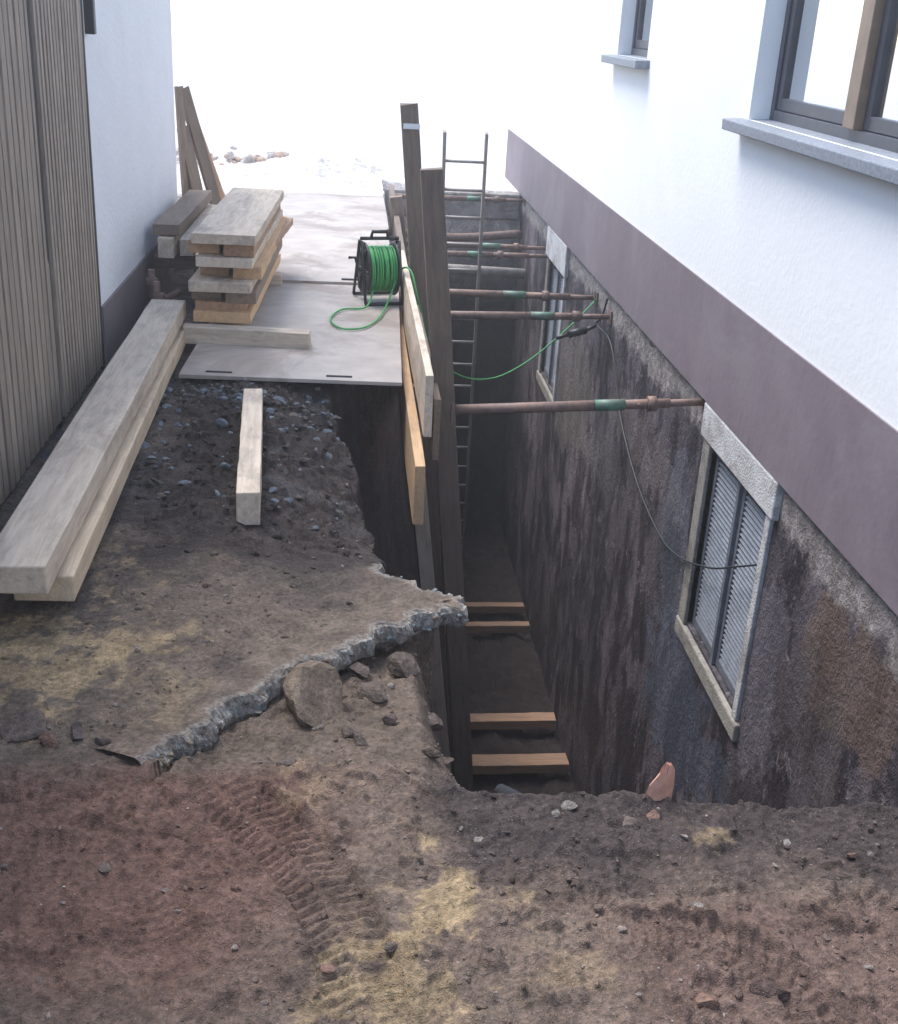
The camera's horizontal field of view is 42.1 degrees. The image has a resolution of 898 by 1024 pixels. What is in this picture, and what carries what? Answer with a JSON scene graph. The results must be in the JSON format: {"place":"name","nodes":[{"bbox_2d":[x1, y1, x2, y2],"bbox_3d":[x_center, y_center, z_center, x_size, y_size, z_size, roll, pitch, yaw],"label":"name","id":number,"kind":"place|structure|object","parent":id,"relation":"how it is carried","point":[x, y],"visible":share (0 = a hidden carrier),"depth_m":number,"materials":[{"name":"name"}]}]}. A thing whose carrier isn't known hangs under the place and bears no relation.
{"place":"outdoors","nodes":[
{"label":"outdoors","id":0,"kind":"place"},
{"bbox_2d":[170,0,517,28],"label":"sky","id":1,"kind":"structure","parent":0,"point":[473,13],"materials":[{"name":"white"}]},
{"bbox_2d":[0,9,897,1023],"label":"ground","id":2,"kind":"structure","parent":0,"point":[318,99],"depth_m":3.07,"materials":[{"name":"soil"}]},
{"bbox_2d":[0,0,62,504],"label":"wooden slat fence","id":3,"kind":"object","parent":2,"relation":"on","point":[30,412],"visible":1,"depth_m":4.83,"materials":[{"name":"grey wood"}]},
{"bbox_2d":[29,0,104,416],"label":"wooden slat fence","id":4,"kind":"object","parent":2,"relation":"on","point":[58,41],"visible":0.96,"depth_m":5.60,"materials":[{"name":"grey wood"}]},
{"bbox_2d":[14,323,185,600],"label":"beam","id":5,"kind":"structure","parent":2,"relation":"on","point":[71,575],"depth_m":4.56,"materials":[{"name":"beige wood"}]},
{"bbox_2d":[0,299,185,593],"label":"beam","id":6,"kind":"structure","parent":5,"relation":"on","point":[40,531],"depth_m":4.54,"materials":[{"name":"beige wood"}]},
{"bbox_2d":[82,0,177,305],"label":"walls","id":7,"kind":"structure","parent":2,"relation":"on","point":[129,59],"depth_m":7.13,"materials":[{"name":"white paint"}]},
{"bbox_2d":[83,0,96,34],"bbox_3d":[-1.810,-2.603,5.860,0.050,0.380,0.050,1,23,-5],"label":"window","id":8,"kind":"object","parent":7,"relation":"attached to","point":[89,16],"visible":1,"depth_m":5.88,"materials":[{"name":"black plastic"}]},
{"bbox_2d":[101,241,177,363],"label":"plinth","id":9,"kind":"structure","parent":2,"relation":"on","point":[124,304],"depth_m":7.07,"materials":[{"name":"grey paint"}]},
{"bbox_2d":[143,269,181,310],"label":"scaffold clamps","id":10,"kind":"object","parent":2,"relation":"on","point":[153,284],"visible":0.53,"depth_m":7.43,"materials":[{"name":"metal"}]},
{"bbox_2d":[153,190,216,302],"bbox_3d":[-1.865,-1.918,8.442,0.360,0.591,1.560,1,23,-5],"label":"timber stack","id":11,"kind":"object","parent":2,"relation":"on","point":[179,221],"visible":0.66,"depth_m":7.93,"materials":[{"name":"grey wood"}]},
{"bbox_2d":[174,86,224,204],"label":"leaning boards","id":12,"kind":"object","parent":2,"relation":"on","point":[192,143],"visible":0.57,"depth_m":9.20,"materials":[{"name":"brown wood"}]},
{"bbox_2d":[176,145,288,165],"bbox_3d":[-2.838,-4.515,14.929,1.519,0.233,1.364,1,23,-5],"label":"brick debris pile","id":13,"kind":"object","parent":2,"relation":"on","point":[230,157],"visible":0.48,"depth_m":14.91,"materials":[{"name":"brick"}]},
{"bbox_2d":[236,389,262,524],"bbox_3d":[-0.890,-0.281,5.250,0.098,0.162,1.338,0,23,-8],"label":"timber offcut","id":14,"kind":"object","parent":2,"relation":"on","point":[248,487],"visible":0.98,"depth_m":4.95,"materials":[{"name":"beige wood"}]},
{"bbox_2d":[95,563,467,766],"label":"broken concrete slab","id":15,"kind":"structure","parent":2,"relation":"on","point":[184,717],"depth_m":3.69,"materials":[{"name":"concrete"}]},
{"bbox_2d":[179,282,401,385],"bbox_3d":[-0.911,-1.201,7.454,1.211,0.035,2.498,2,23,-4],"label":"plywood sheet","id":16,"kind":"object","parent":2,"relation":"on","point":[369,355],"visible":0.73,"depth_m":6.90,"materials":[{"name":"beige wood"}]},
{"bbox_2d":[182,323,310,348],"bbox_3d":[-1.196,-1.039,6.908,0.750,0.104,0.104,3,23,-1],"label":"timber sleeper","id":17,"kind":"object","parent":16,"relation":"on","point":[247,335],"visible":0.95,"depth_m":6.86,"materials":[{"name":"beige wood"}]},
{"bbox_2d":[269,272,281,284],"bbox_3d":[-1.448,-1.689,8.432,0.486,0.095,0.106,1,23,-5],"label":"timber sleeper","id":18,"kind":"object","parent":16,"relation":"on","point":[276,279],"visible":0.27,"depth_m":8.40,"materials":[{"name":"brown wood"}]},
{"bbox_2d":[188,187,292,323],"bbox_3d":[-1.363,-1.753,7.770,0.480,0.528,2.049,2,23,-3],"label":"plank stack","id":19,"kind":"object","parent":18,"relation":"on","point":[235,238],"visible":1,"depth_m":6.97,"materials":[{"name":"beige wood"}]},
{"bbox_2d":[348,230,403,305],"bbox_3d":[-0.510,-1.698,8.039,0.345,0.484,0.367,-5,24,-18],"label":"cable reel","id":20,"kind":"object","parent":16,"relation":"on","point":[378,269],"visible":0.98,"depth_m":7.96,"materials":[{"name":"green plastic"}]},
{"bbox_2d":[127,375,468,769],"bbox_3d":[-0.793,0.043,4.955,1.164,0.367,3.632,-4,24,-16],"label":"concrete aggregate","id":21,"kind":"object","parent":2,"relation":"on","point":[222,422],"visible":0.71,"depth_m":5.63,"materials":[{"name":"stone"}]},
{"bbox_2d":[282,660,343,726],"bbox_3d":[-0.411,0.580,3.521,0.192,0.273,0.233,-7,25,-23],"label":"concrete boulder","id":22,"kind":"object","parent":2,"relation":"on","point":[312,691],"visible":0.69,"depth_m":3.46,"materials":[{"name":"concrete"}]},
{"bbox_2d":[276,223,389,284],"bbox_3d":[-1.069,-2.163,9.648,1.200,0.035,2.449,1,23,-6],"label":"plywood sheet","id":23,"kind":"object","parent":2,"relation":"on","point":[316,253],"visible":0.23,"depth_m":9.54,"materials":[{"name":"beige wood"}]},
{"bbox_2d":[281,192,388,231],"bbox_3d":[-1.217,-3.035,11.722,1.177,0.036,2.156,1,23,-5],"label":"plywood sheet","id":24,"kind":"object","parent":2,"relation":"on","point":[332,209],"visible":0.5,"depth_m":11.72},
{"bbox_2d":[341,652,453,764],"bbox_3d":[-0.167,0.605,3.627,0.332,0.164,0.542,1,23,-5],"label":"concrete rubble","id":25,"kind":"object","parent":2,"relation":"on","point":[402,664],"visible":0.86,"depth_m":3.66,"materials":[{"name":"concrete"}]},
{"bbox_2d":[390,195,408,266],"bbox_3d":[-0.337,-0.976,11.991,0.693,4.415,0.086,1,23,-5],"label":"shoring post","id":26,"kind":"object","parent":2,"relation":"on","point":[396,204],"visible":0.2,"depth_m":11.13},
{"bbox_2d":[388,185,407,264],"bbox_3d":[-0.497,-2.649,11.044,0.053,0.266,4.610,1,23,-5],"label":"waler board","id":27,"kind":"object","parent":26,"relation":"attached to","point":[396,229],"visible":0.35,"depth_m":10.85,"materials":[{"name":"wood"}]},
{"bbox_2d":[390,224,451,734],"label":"shoring boards","id":28,"kind":"object","parent":2,"relation":"on","point":[413,383],"visible":0.01,"depth_m":10.31,"materials":[{"name":"brown wood"}]},
{"bbox_2d":[400,103,450,744],"bbox_3d":[-0.153,-0.272,9.030,0.652,5.459,0.095,1,23,-5],"label":"shoring post","id":29,"kind":"object","parent":2,"relation":"on","point":[410,129],"visible":0.41,"depth_m":8.33,"materials":[{"name":"brown wood"}]},
{"bbox_2d":[399,250,433,436],"bbox_3d":[-0.234,-1.180,7.356,0.044,0.330,3.356,1,23,-5],"label":"waler board","id":30,"kind":"object","parent":29,"relation":"attached to","point":[422,371],"visible":0.79,"depth_m":6.50,"materials":[{"name":"beige wood"}]},
{"bbox_2d":[412,384,450,770],"bbox_3d":[-0.087,1.081,7.722,0.596,3.987,0.056,1,23,-5],"label":"shoring post","id":31,"kind":"object","parent":2,"relation":"on","point":[425,557],"visible":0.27,"depth_m":7.43,"materials":[{"name":"brown wood"}]},
{"bbox_2d":[396,309,424,524],"bbox_3d":[-0.262,-0.702,6.998,0.054,0.304,3.186,1,23,-5],"label":"waler board","id":32,"kind":"object","parent":31,"relation":"attached to","point":[413,455],"visible":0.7,"depth_m":6.02,"materials":[{"name":"brown wood"}]},
{"bbox_2d":[0,709,873,1009],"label":"loose rocks","id":33,"kind":"object","parent":2,"relation":"on","point":[24,725],"visible":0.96,"depth_m":3.18,"materials":[{"name":"stone"}]},
{"bbox_2d":[420,167,473,791],"bbox_3d":[0.040,0.712,7.073,0.665,5.388,0.091,1,23,-5],"label":"shoring post","id":34,"kind":"object","parent":2,"relation":"on","point":[435,252],"visible":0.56,"depth_m":6.58,"materials":[{"name":"brown wood"}]},
{"bbox_2d":[417,305,440,460],"bbox_3d":[-0.148,-0.854,7.176,0.038,0.344,2.158,1,23,-5],"label":"waler board","id":35,"kind":"object","parent":34,"relation":"attached to","point":[433,440],"visible":0.36,"depth_m":6.22,"materials":[{"name":"wood"}]},
{"bbox_2d":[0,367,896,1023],"bbox_3d":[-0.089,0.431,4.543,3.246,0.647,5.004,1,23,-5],"label":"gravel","id":36,"kind":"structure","parent":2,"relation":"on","point":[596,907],"depth_m":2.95,"materials":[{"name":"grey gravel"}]},
{"bbox_2d":[0,385,897,1023],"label":"soil clods","id":37,"kind":"object","parent":2,"relation":"on","point":[738,993],"visible":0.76,"depth_m":3.18,"materials":[{"name":"brown soil"}]},
{"bbox_2d":[384,188,520,219],"bbox_3d":[0.009,-3.803,14.270,1.650,0.300,0.650,1,23,-5],"label":"trench end concrete","id":38,"kind":"object","parent":2,"relation":"on","point":[504,210],"visible":0.43,"depth_m":14.01,"materials":[{"name":"grey concrete"}]},
{"bbox_2d":[388,227,520,241],"bbox_3d":[0.056,-3.280,13.789,1.591,0.179,0.149,1,23,-5],"label":"service pipe","id":39,"kind":"object","parent":2,"relation":"on","point":[493,235],"visible":0.55,"depth_m":13.79,"materials":[{"name":"metal"}]},
{"bbox_2d":[330,266,596,379],"bbox_3d":[0.123,-1.352,8.592,0.434,1.048,2.972,20,28,34],"label":"green extension cable","id":40,"kind":"object","parent":2,"relation":"on","point":[384,309],"visible":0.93,"depth_m":7.92,"materials":[{"name":"green rubber"}]},
{"bbox_2d":[439,130,488,555],"bbox_3d":[0.066,-1.459,12.415,0.415,5.122,2.018,4,23,2],"label":"aluminium ladder","id":41,"kind":"object","parent":2,"relation":"on","point":[479,244],"visible":0.5,"depth_m":11.52,"materials":[{"name":"silver metal"}]},
{"bbox_2d":[408,261,525,278],"bbox_3d":[0.084,-2.794,13.454,1.604,0.169,0.119,0,23,-7],"label":"service pipe","id":42,"kind":"object","parent":2,"relation":"on","point":[503,272],"visible":0.61,"depth_m":13.46,"materials":[{"name":"metal"}]},
{"bbox_2d":[445,621,529,633],"bbox_3d":[0.383,1.237,12.519,0.969,0.097,0.103,1,23,-6],"label":"trench floor sleeper","id":43,"kind":"object","parent":2,"relation":"on","point":[501,627],"visible":0.69,"depth_m":12.50,"materials":[{"name":"brown wood"}]},
{"bbox_2d":[465,602,523,613],"bbox_3d":[0.349,1.062,12.928,0.968,0.097,0.103,1,23,-6],"label":"trench floor sleeper","id":44,"kind":"object","parent":2,"relation":"on","point":[497,607],"visible":0.57,"depth_m":12.91,"materials":[{"name":"brown wood"}]},
{"bbox_2d":[495,784,522,793],"bbox_3d":[0.191,0.854,3.512,0.040,0.184,0.281,-1,23,-11],"label":"stone","id":45,"kind":"object","parent":2,"relation":"in","point":[502,788],"visible":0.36,"depth_m":3.57,"materials":[{"name":"grey stone"}]},
{"bbox_2d":[470,712,555,729],"bbox_3d":[0.512,1.946,10.868,0.968,0.096,0.143,1,23,-7],"label":"trench floor sleeper","id":46,"kind":"object","parent":2,"relation":"on","point":[530,720],"visible":0.76,"depth_m":10.83,"materials":[{"name":"brown wood"}]},
{"bbox_2d":[472,753,568,773],"bbox_3d":[0.562,2.204,10.217,0.962,0.095,0.173,1,23,-7],"label":"trench floor sleeper","id":47,"kind":"object","parent":2,"relation":"on","point":[521,763],"visible":0.77,"depth_m":10.17,"materials":[{"name":"brown wood"}]},
{"bbox_2d":[645,762,674,800],"bbox_3d":[0.569,0.747,3.138,0.096,0.175,0.028,3,16,-24],"label":"terracotta pipe shard","id":48,"kind":"object","parent":2,"relation":"on","point":[661,786],"visible":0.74,"depth_m":3.12,"materials":[{"name":"ceramic"}]},
{"bbox_2d":[500,197,897,809],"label":"basement wall","id":49,"kind":"structure","parent":2,"relation":"on","point":[598,565],"depth_m":7.75,"materials":[{"name":"black concrete"}]},
{"bbox_2d":[395,193,525,205],"bbox_3d":[0.117,-3.679,13.699,1.564,0.120,0.134,1,23,-5],"label":"steel trench prop","id":50,"kind":"object","parent":49,"relation":"attached to","point":[495,199],"visible":0.61,"depth_m":13.70,"materials":[{"name":"green paint"}]},
{"bbox_2d":[406,240,545,251],"bbox_3d":[0.247,-2.737,11.997,1.564,0.110,0.134,1,23,-5],"label":"steel trench prop","id":51,"kind":"object","parent":49,"relation":"attached to","point":[517,247],"visible":0.56,"depth_m":12.00,"materials":[{"name":"green paint"}]},
{"bbox_2d":[407,249,550,262],"bbox_3d":[0.259,-2.610,11.825,1.573,0.110,0.133,0,23,-8],"label":"steel trench prop","id":52,"kind":"object","parent":49,"relation":"attached to","point":[498,254],"visible":0.53,"depth_m":11.83,"materials":[{"name":"green paint"}]},
{"bbox_2d":[449,289,597,305],"bbox_3d":[0.440,-1.781,9.564,1.564,0.110,0.134,1,23,-5],"label":"steel trench prop","id":53,"kind":"object","parent":49,"relation":"attached to","point":[545,296],"visible":0.7,"depth_m":9.56,"materials":[{"name":"green paint"}]},
{"bbox_2d":[451,308,612,324],"bbox_3d":[0.476,-1.519,9.035,1.574,0.145,0.134,1,23,-5],"label":"steel trench prop","id":54,"kind":"object","parent":49,"relation":"attached to","point":[575,316],"visible":0.75,"depth_m":9.03,"materials":[{"name":"green paint"}]},
{"bbox_2d":[536,370,552,401],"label":"cellar sill","id":55,"kind":"structure","parent":49,"relation":"attached to","point":[543,386],"depth_m":12.02,"materials":[{"name":"beige concrete"}]},
{"bbox_2d":[538,258,552,372],"bbox_3d":[1.032,-2.058,12.197,0.100,1.218,0.130,1,23,-5],"label":"jamb","id":56,"kind":"object","parent":49,"relation":"attached to","point":[545,306],"visible":0.39,"depth_m":12.18,"materials":[{"name":"grey concrete"}]},
{"bbox_2d":[545,269,557,372],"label":"shutter louvres","id":57,"kind":"object","parent":49,"relation":"attached to","point":[554,284],"visible":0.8,"depth_m":12.00,"materials":[{"name":"grey metal"}]},
{"bbox_2d":[548,271,559,383],"bbox_3d":[1.065,-1.865,11.720,0.040,1.192,0.036,1,23,-5],"label":"frame edge","id":58,"kind":"object","parent":49,"relation":"attached to","point":[553,330],"visible":0.52,"depth_m":11.73,"materials":[{"name":"metal"}]},
{"bbox_2d":[552,278,562,382],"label":"shutter louvres","id":59,"kind":"object","parent":49,"relation":"attached to","point":[557,330],"visible":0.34,"depth_m":11.65,"materials":[{"name":"grey metal"}]},
{"bbox_2d":[546,226,569,277],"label":"lintel","id":60,"kind":"structure","parent":49,"relation":"attached to","point":[558,251],"depth_m":11.30,"materials":[{"name":"grey concrete"}]},
{"bbox_2d":[552,277,566,400],"bbox_3d":[1.104,-1.665,11.280,0.100,1.218,0.070,1,23,-5],"label":"jamb","id":61,"kind":"object","parent":49,"relation":"attached to","point":[558,344],"visible":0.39,"depth_m":11.28,"materials":[{"name":"grey concrete"}]},
{"bbox_2d":[450,396,705,421],"bbox_3d":[0.732,-0.597,6.576,1.454,0.195,0.134,1,23,-5],"label":"steel trench prop","id":62,"kind":"object","parent":49,"relation":"attached to","point":[651,403],"visible":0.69,"depth_m":6.55,"materials":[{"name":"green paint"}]},
{"bbox_2d":[593,290,608,322],"bbox_3d":[1.201,-1.645,9.370,0.036,0.266,0.513,1,23,-5],"label":"black cable","id":63,"kind":"object","parent":49,"relation":"attached to","point":[597,321],"visible":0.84,"depth_m":9.44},
{"bbox_2d":[597,325,756,568],"bbox_3d":[1.330,-0.324,7.585,0.052,0.791,4.073,1,23,-5],"label":"black cable","id":64,"kind":"object","parent":49,"relation":"attached to","point":[728,567],"visible":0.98,"depth_m":7.78,"materials":[{"name":"rubber"}]},
{"bbox_2d":[556,324,595,339],"bbox_3d":[1.010,-1.423,9.248,0.342,0.120,0.064,-5,24,-18],"label":"cable connector","id":65,"kind":"object","parent":64,"relation":"attached to","point":[576,332],"visible":1,"depth_m":9.23,"materials":[{"name":"black plastic"}]},
{"bbox_2d":[678,439,716,623],"bbox_3d":[1.463,0.121,6.762,0.100,1.138,0.130,1,23,-5],"label":"jamb","id":66,"kind":"object","parent":49,"relation":"attached to","point":[703,482],"visible":0.47,"depth_m":6.72,"materials":[{"name":"grey concrete"}]},
{"bbox_2d":[674,615,739,741],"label":"cellar sill","id":67,"kind":"structure","parent":49,"relation":"attached to","point":[722,707],"depth_m":6.41,"materials":[{"name":"grey concrete"}]},
{"bbox_2d":[520,194,897,617],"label":"cement lip","id":68,"kind":"object","parent":49,"relation":"attached to","point":[651,343],"visible":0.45,"depth_m":8.04,"materials":[{"name":"grey concrete"}]},
{"bbox_2d":[695,461,737,645],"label":"shutter louvres","id":69,"kind":"object","parent":49,"relation":"attached to","point":[715,556],"visible":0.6,"depth_m":6.49,"materials":[{"name":"grey metal"}]},
{"bbox_2d":[710,482,743,663],"bbox_3d":[1.498,0.325,6.258,0.040,1.112,0.036,1,23,-5],"label":"frame edge","id":70,"kind":"object","parent":49,"relation":"attached to","point":[731,544],"visible":0.5,"depth_m":6.25,"materials":[{"name":"metal"}]},
{"bbox_2d":[719,495,765,687],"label":"shutter louvres","id":71,"kind":"object","parent":49,"relation":"attached to","point":[749,544],"visible":0.66,"depth_m":6.06,"materials":[{"name":"grey metal"}]},
{"bbox_2d":[701,402,783,520],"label":"lintel","id":72,"kind":"structure","parent":49,"relation":"attached to","point":[762,486],"depth_m":5.88,"materials":[{"name":"grey concrete"}]},
{"bbox_2d":[731,515,773,720],"bbox_3d":[1.540,0.538,5.790,0.100,1.138,0.070,1,23,-5],"label":"jamb","id":73,"kind":"object","parent":49,"relation":"attached to","point":[754,606],"visible":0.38,"depth_m":5.76,"materials":[{"name":"grey concrete"}]},
{"bbox_2d":[505,129,897,615],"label":"plinth","id":74,"kind":"structure","parent":2,"relation":"on","point":[821,447],"depth_m":5.75,"materials":[{"name":"paint"}]},
{"bbox_2d":[509,0,897,429],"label":"wall","id":75,"kind":"structure","parent":74,"relation":"on","point":[797,253],"depth_m":6.36,"materials":[{"name":"white paint"}]},
{"bbox_2d":[601,54,649,68],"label":"sill","id":76,"kind":"structure","parent":75,"relation":"attached to","point":[629,62],"depth_m":8.31,"materials":[{"name":"stone"}]},
{"bbox_2d":[632,48,647,56],"bbox_3d":[1.463,-3.336,8.503,0.060,0.053,0.890,1,23,-5],"label":"frame","id":77,"kind":"object","parent":76,"relation":"on","point":[640,52],"visible":0.41,"depth_m":8.66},
{"bbox_2d":[635,0,643,47],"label":"sash","id":78,"kind":"object","parent":77,"relation":"on","point":[639,20],"visible":0.61,"depth_m":8.78,"materials":[{"name":"grey metal"}]},
{"bbox_2d":[636,40,648,48],"bbox_3d":[1.466,-3.389,8.480,0.040,0.058,0.770,1,23,-5],"label":"sash","id":79,"kind":"object","parent":77,"relation":"on","point":[642,44],"visible":0.46,"depth_m":8.65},
{"bbox_2d":[640,0,652,40],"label":"glass","id":80,"kind":"object","parent":79,"relation":"on","point":[646,19],"visible":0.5,"depth_m":8.62,"materials":[{"name":"white"}]},
{"bbox_2d":[631,0,639,54],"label":"frame","id":81,"kind":"object","parent":75,"relation":"attached to","point":[635,24],"visible":0.22,"depth_m":8.85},
{"bbox_2d":[769,0,792,119],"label":"frame","id":82,"kind":"object","parent":75,"relation":"attached to","point":[782,54],"visible":0.43,"depth_m":5.79,"materials":[{"name":"grey metal"}]},
{"bbox_2d":[722,118,897,185],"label":"sill","id":83,"kind":"structure","parent":75,"relation":"attached to","point":[871,165],"depth_m":4.87,"materials":[{"name":"stone"}]},
{"bbox_2d":[773,110,897,152],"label":"frame","id":84,"kind":"object","parent":83,"relation":"on","point":[880,141],"visible":0.74,"depth_m":5.09,"materials":[{"name":"grey metal"}]},
{"bbox_2d":[777,0,800,110],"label":"sash","id":85,"kind":"object","parent":84,"relation":"on","point":[789,48],"visible":0.51,"depth_m":5.73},
{"bbox_2d":[780,98,844,124],"bbox_3d":[1.702,-1.861,5.423,0.040,0.058,0.850,1,23,-5],"label":"sash","id":86,"kind":"object","parent":84,"relation":"on","point":[827,114],"visible":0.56,"depth_m":5.40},
{"bbox_2d":[786,0,863,109],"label":"glass","id":87,"kind":"object","parent":86,"relation":"on","point":[826,37],"visible":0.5,"depth_m":5.33,"materials":[{"name":"white"}]},
{"bbox_2d":[842,0,885,129],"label":"mullion","id":88,"kind":"object","parent":84,"relation":"on","point":[864,60],"visible":0.76,"depth_m":4.80},
{"bbox_2d":[863,0,896,130],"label":"sash","id":89,"kind":"object","parent":84,"relation":"on","point":[882,48],"visible":0.55,"depth_m":4.73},
{"bbox_2d":[868,117,897,137],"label":"sash","id":90,"kind":"object","parent":84,"relation":"on","point":[883,126],"visible":1,"depth_m":4.68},
{"bbox_2d":[875,0,897,120],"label":"glass","id":91,"kind":"object","parent":90,"relation":"on","point":[887,106],"visible":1,"depth_m":4.66,"materials":[{"name":"white"}]},
{"bbox_2d":[509,129,897,431],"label":"plinth top","id":92,"kind":"structure","parent":74,"relation":"attached to","point":[739,308],"depth_m":5.77,"materials":[{"name":"grey paint"}]},
{"bbox_2d":[544,264,555,369],"bbox_3d":[1.050,-2.030,12.105,0.030,1.180,0.040,1,23,-5],"label":"shutter stile","id":93,"kind":"object","parent":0,"point":[554,267],"visible":0.24,"depth_m":12.09,"materials":[{"name":"grey metal"}]},
{"bbox_2d":[550,273,562,382],"bbox_3d":[1.083,-1.849,11.685,0.030,1.180,0.040,1,23,-5],"label":"shutter stile","id":94,"kind":"object","parent":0,"point":[561,276],"visible":0.34,"depth_m":11.69,"materials":[{"name":"grey metal"}]},
{"bbox_2d":[694,617,711,654],"bbox_3d":[1.467,0.712,6.687,0.030,0.050,0.368,1,23,-5],"label":"shutter rail","id":95,"kind":"object","parent":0,"point":[704,638],"visible":0.46,"depth_m":6.69,"materials":[{"name":"grey metal"}]},
{"bbox_2d":[692,455,722,623],"bbox_3d":[1.481,0.150,6.670,0.030,1.100,0.040,1,23,-5],"label":"shutter stile","id":96,"kind":"object","parent":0,"point":[711,510],"visible":0.35,"depth_m":6.65,"materials":[{"name":"grey metal"}]},
{"bbox_2d":[717,660,735,696],"bbox_3d":[1.502,0.904,6.240,0.030,0.050,0.368,1,23,-5],"label":"shutter rail","id":97,"kind":"object","parent":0,"point":[726,678],"visible":0.42,"depth_m":6.25,"materials":[{"name":"grey metal"}]},
{"bbox_2d":[715,488,749,665],"bbox_3d":[1.516,0.342,6.222,0.030,1.100,0.040,1,23,-5],"label":"shutter stile","id":98,"kind":"object","parent":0,"point":[734,562],"visible":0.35,"depth_m":6.21,"materials":[{"name":"grey metal"}]}
]}

